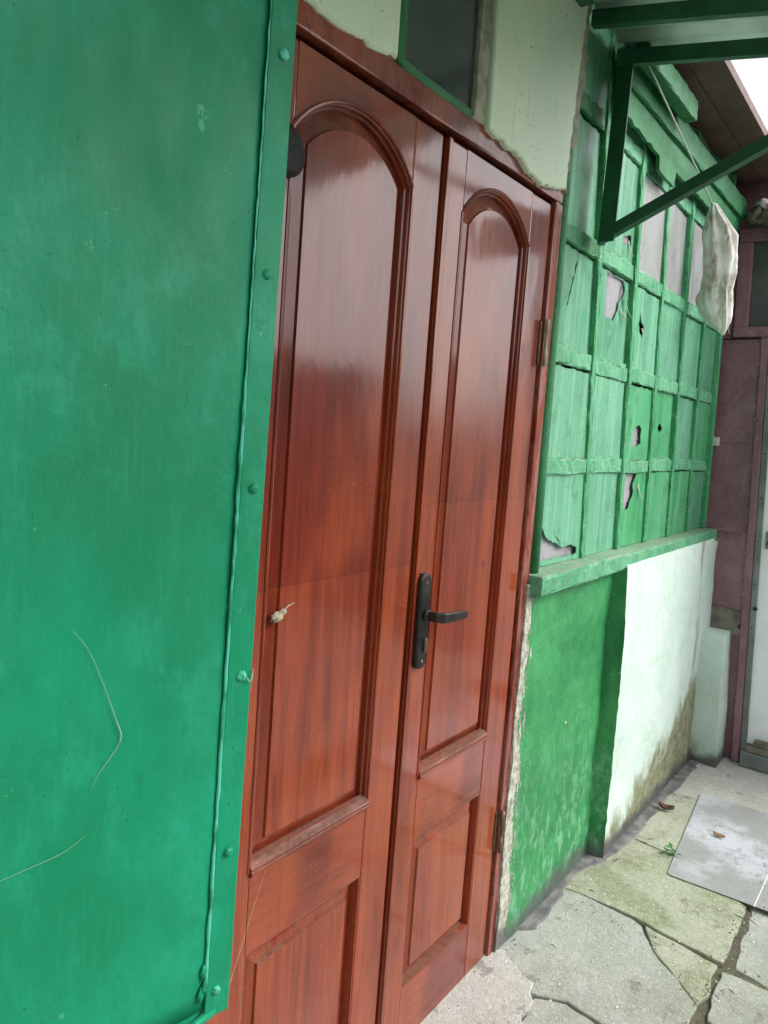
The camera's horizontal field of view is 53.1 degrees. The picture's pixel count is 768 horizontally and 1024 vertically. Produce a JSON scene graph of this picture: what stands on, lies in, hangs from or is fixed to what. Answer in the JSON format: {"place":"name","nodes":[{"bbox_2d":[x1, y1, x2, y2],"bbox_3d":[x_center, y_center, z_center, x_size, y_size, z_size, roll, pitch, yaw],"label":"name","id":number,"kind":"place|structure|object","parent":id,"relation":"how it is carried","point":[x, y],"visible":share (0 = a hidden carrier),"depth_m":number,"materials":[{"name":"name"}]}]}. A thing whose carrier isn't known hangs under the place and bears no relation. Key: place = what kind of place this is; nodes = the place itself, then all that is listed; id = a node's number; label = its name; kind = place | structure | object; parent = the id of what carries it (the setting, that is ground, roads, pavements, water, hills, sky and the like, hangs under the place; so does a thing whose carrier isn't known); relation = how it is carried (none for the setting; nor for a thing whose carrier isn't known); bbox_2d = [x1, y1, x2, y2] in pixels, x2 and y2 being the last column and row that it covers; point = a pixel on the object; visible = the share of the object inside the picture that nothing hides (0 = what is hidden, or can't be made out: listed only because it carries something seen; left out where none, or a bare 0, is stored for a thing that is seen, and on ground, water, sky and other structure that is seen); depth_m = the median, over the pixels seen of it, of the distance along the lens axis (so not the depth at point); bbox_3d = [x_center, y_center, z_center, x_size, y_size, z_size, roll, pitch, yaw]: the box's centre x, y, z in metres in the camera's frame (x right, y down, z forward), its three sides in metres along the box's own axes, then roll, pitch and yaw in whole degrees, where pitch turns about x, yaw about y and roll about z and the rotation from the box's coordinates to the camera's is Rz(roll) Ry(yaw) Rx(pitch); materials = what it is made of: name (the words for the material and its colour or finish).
{"place":"outdoors","nodes":[
{"label":"outdoors","id":0,"kind":"place"},
{"bbox_2d":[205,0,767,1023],"bbox_3d":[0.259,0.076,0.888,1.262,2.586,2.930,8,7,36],"label":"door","id":1,"kind":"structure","parent":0,"point":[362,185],"depth_m":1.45,"materials":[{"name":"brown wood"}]},
{"bbox_2d":[270,603,293,622],"bbox_3d":[-0.163,0.173,1.344,0.014,0.031,0.106,8,7,33],"label":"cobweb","id":2,"kind":"object","parent":1,"relation":"attached to","point":[276,617],"visible":1,"depth_m":1.31},
{"bbox_2d":[420,757,767,1023],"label":"ground","id":3,"kind":"structure","parent":0,"point":[517,984],"depth_m":2.22,"materials":[{"name":"grey concrete"}]},
{"bbox_2d":[304,0,730,952],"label":"house wall","id":4,"kind":"structure","parent":3,"relation":"on","point":[620,714],"depth_m":2.47,"materials":[{"name":"green paint"}]},
{"bbox_2d":[0,0,297,1023],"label":"metal panel","id":5,"kind":"object","parent":4,"relation":"attached to","point":[142,166],"depth_m":0.86,"materials":[{"name":"paint"}]},
{"bbox_2d":[1,837,83,880],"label":"cobweb","id":6,"kind":"object","parent":5,"relation":"attached to","point":[45,861],"visible":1,"depth_m":0.84,"materials":[{"name":"white"}]},
{"bbox_2d":[80,639,121,784],"bbox_3d":[-0.319,0.219,0.855,0.058,0.185,0.002,-2,8,-43],"label":"cobweb","id":7,"kind":"object","parent":5,"relation":"attached to","point":[114,715],"visible":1,"depth_m":0.87,"materials":[{"name":"white"}]},
{"bbox_2d":[229,873,264,984],"bbox_3d":[-0.209,0.635,1.198,0.001,0.040,0.338,4,6,-1],"label":"cobweb","id":8,"kind":"object","parent":5,"relation":"attached to","point":[245,933],"visible":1,"depth_m":1.16,"materials":[{"name":"beige"}]},
{"bbox_2d":[245,669,253,688],"bbox_3d":[-0.173,0.217,0.985,0.006,0.030,0.015,8,7,36],"label":"cobweb","id":9,"kind":"object","parent":5,"relation":"attached to","point":[251,678],"visible":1,"depth_m":0.98,"materials":[{"name":"white"}]},
{"bbox_2d":[189,0,562,1023],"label":"door frame","id":10,"kind":"object","parent":4,"relation":"attached to","point":[389,78],"visible":0.26,"depth_m":1.78,"materials":[{"name":"brown wood"}]},
{"bbox_2d":[375,136,550,1023],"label":"door leaf","id":11,"kind":"object","parent":10,"relation":"attached to","point":[488,279],"visible":0.99,"depth_m":1.82,"materials":[{"name":"brown wood"}]},
{"bbox_2d":[395,0,492,124],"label":"transom window","id":12,"kind":"structure","parent":4,"relation":"attached to","point":[444,49],"depth_m":1.53,"materials":[{"name":"grey glass"}]},
{"bbox_2d":[528,4,736,596],"bbox_3d":[0.991,-0.649,2.805,0.149,1.680,2.109,8,7,36],"label":"lattice window","id":13,"kind":"structure","parent":4,"relation":"attached to","point":[627,438],"depth_m":2.54,"materials":[{"name":"green paint"}]},
{"bbox_2d":[635,42,697,123],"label":"timber beam","id":14,"kind":"structure","parent":13,"relation":"attached to","point":[681,100],"depth_m":2.38,"materials":[{"name":"green wood"}]},
{"bbox_2d":[648,66,712,204],"bbox_3d":[1.023,-1.238,2.601,0.007,0.131,0.982,8,7,33],"label":"cord","id":15,"kind":"object","parent":14,"relation":"hanging from","point":[667,105],"visible":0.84,"depth_m":2.47,"materials":[{"name":"grey fabric"}]},
{"bbox_2d":[695,202,738,335],"bbox_3d":[1.306,-0.950,3.006,0.145,0.517,0.075,8,7,36],"label":"hanging sack","id":16,"kind":"object","parent":15,"relation":"hanging from","point":[714,296],"visible":1,"depth_m":2.98,"materials":[{"name":"white fabric"}]},
{"bbox_2d":[615,46,747,222],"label":"timber beam","id":17,"kind":"structure","parent":13,"relation":"attached to","point":[645,91],"depth_m":2.65,"materials":[{"name":"green wood"}]},
{"bbox_2d":[628,91,739,232],"bbox_3d":[1.133,-1.212,2.837,0.012,0.143,1.533,8,7,36],"label":"fascia board","id":18,"kind":"object","parent":13,"relation":"attached to","point":[673,160],"visible":0.6,"depth_m":2.58,"materials":[{"name":"green wood"}]},
{"bbox_2d":[713,437,719,445],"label":"wood block","id":19,"kind":"structure","parent":13,"relation":"attached to","point":[716,441],"depth_m":3.57,"materials":[{"name":"grey wood"}]},
{"bbox_2d":[673,60,767,186],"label":"roof eave","id":20,"kind":"object","parent":4,"relation":"attached to","point":[728,122],"visible":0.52,"depth_m":2.78,"materials":[{"name":"wood"}]},
{"bbox_2d":[448,866,766,1022],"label":"grit","id":21,"kind":"object","parent":3,"relation":"on","point":[673,944],"visible":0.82,"depth_m":2.24,"materials":[{"name":"gravel"}]},
{"bbox_2d":[463,785,758,1009],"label":"fallen petals","id":22,"kind":"object","parent":3,"relation":"on","point":[659,910],"visible":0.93,"depth_m":2.42,"materials":[{"name":"beige"}]},
{"bbox_2d":[549,773,758,998],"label":"twigs","id":23,"kind":"object","parent":3,"relation":"on","point":[734,914],"visible":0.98,"depth_m":2.37,"materials":[{"name":"brown"}]},
{"bbox_2d":[659,802,674,809],"bbox_3d":[1.135,1.185,3.087,0.060,0.025,0.034,8,7,36],"label":"brown leaf","id":24,"kind":"object","parent":3,"relation":"on","point":[666,806],"visible":1,"depth_m":3.09,"materials":[{"name":"brown plant"}]},
{"bbox_2d":[661,842,680,854],"bbox_3d":[1.020,1.212,2.743,0.059,0.031,0.062,1,7,-25],"label":"weed","id":25,"kind":"object","parent":3,"relation":"on","point":[669,845],"visible":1,"depth_m":2.75,"materials":[{"name":"green plant"}]},
{"bbox_2d":[667,793,767,911],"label":"metal sheet","id":26,"kind":"object","parent":3,"relation":"on","point":[743,844],"visible":1,"depth_m":2.79,"materials":[{"name":"grey metal"}]},
{"bbox_2d":[713,831,724,837],"bbox_3d":[1.261,1.216,2.891,0.045,0.013,0.020,8,7,36],"label":"dry leaf","id":27,"kind":"object","parent":26,"relation":"on","point":[719,834],"visible":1,"depth_m":2.90,"materials":[{"name":"brown plant"}]},
{"bbox_2d":[753,874,767,906],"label":"thin stick","id":28,"kind":"object","parent":26,"relation":"on","point":[760,890],"visible":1,"depth_m":2.55,"materials":[{"name":"white wood"}]},
{"bbox_2d":[706,183,767,762],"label":"tin wall","id":29,"kind":"structure","parent":3,"relation":"on","point":[734,479],"depth_m":3.57,"materials":[{"name":"brown metal"}]},
{"bbox_2d":[733,227,767,337],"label":"porch window","id":30,"kind":"structure","parent":29,"relation":"attached to","point":[751,313],"depth_m":3.49,"materials":[{"name":"brown wood"}]},
{"bbox_2d":[745,198,767,233],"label":"rag bundle","id":31,"kind":"object","parent":30,"relation":"on","point":[757,215],"visible":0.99,"depth_m":3.39,"materials":[{"name":"grey fabric"}]},
{"bbox_2d":[739,371,767,759],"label":"porch door","id":32,"kind":"structure","parent":29,"relation":"attached to","point":[755,716],"depth_m":3.55,"materials":[{"name":"white paint"}]},
{"bbox_2d":[739,748,767,772],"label":"step","id":33,"kind":"structure","parent":3,"relation":"on","point":[754,761],"depth_m":3.54,"materials":[{"name":"grey concrete"}]},
{"bbox_2d":[746,743,767,756],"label":"plank offcut","id":34,"kind":"object","parent":33,"relation":"on","point":[750,747],"visible":0.95,"depth_m":3.53,"materials":[{"name":"brown wood"}]},
{"bbox_2d":[753,739,767,749],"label":"plank offcut","id":35,"kind":"object","parent":34,"relation":"on","point":[760,744],"visible":1,"depth_m":3.53,"materials":[{"name":"brown wood"}]},
{"bbox_2d":[731,58,767,130],"label":"sky","id":36,"kind":"structure","parent":0,"point":[753,73],"materials":[{"name":"white"}]}
]}

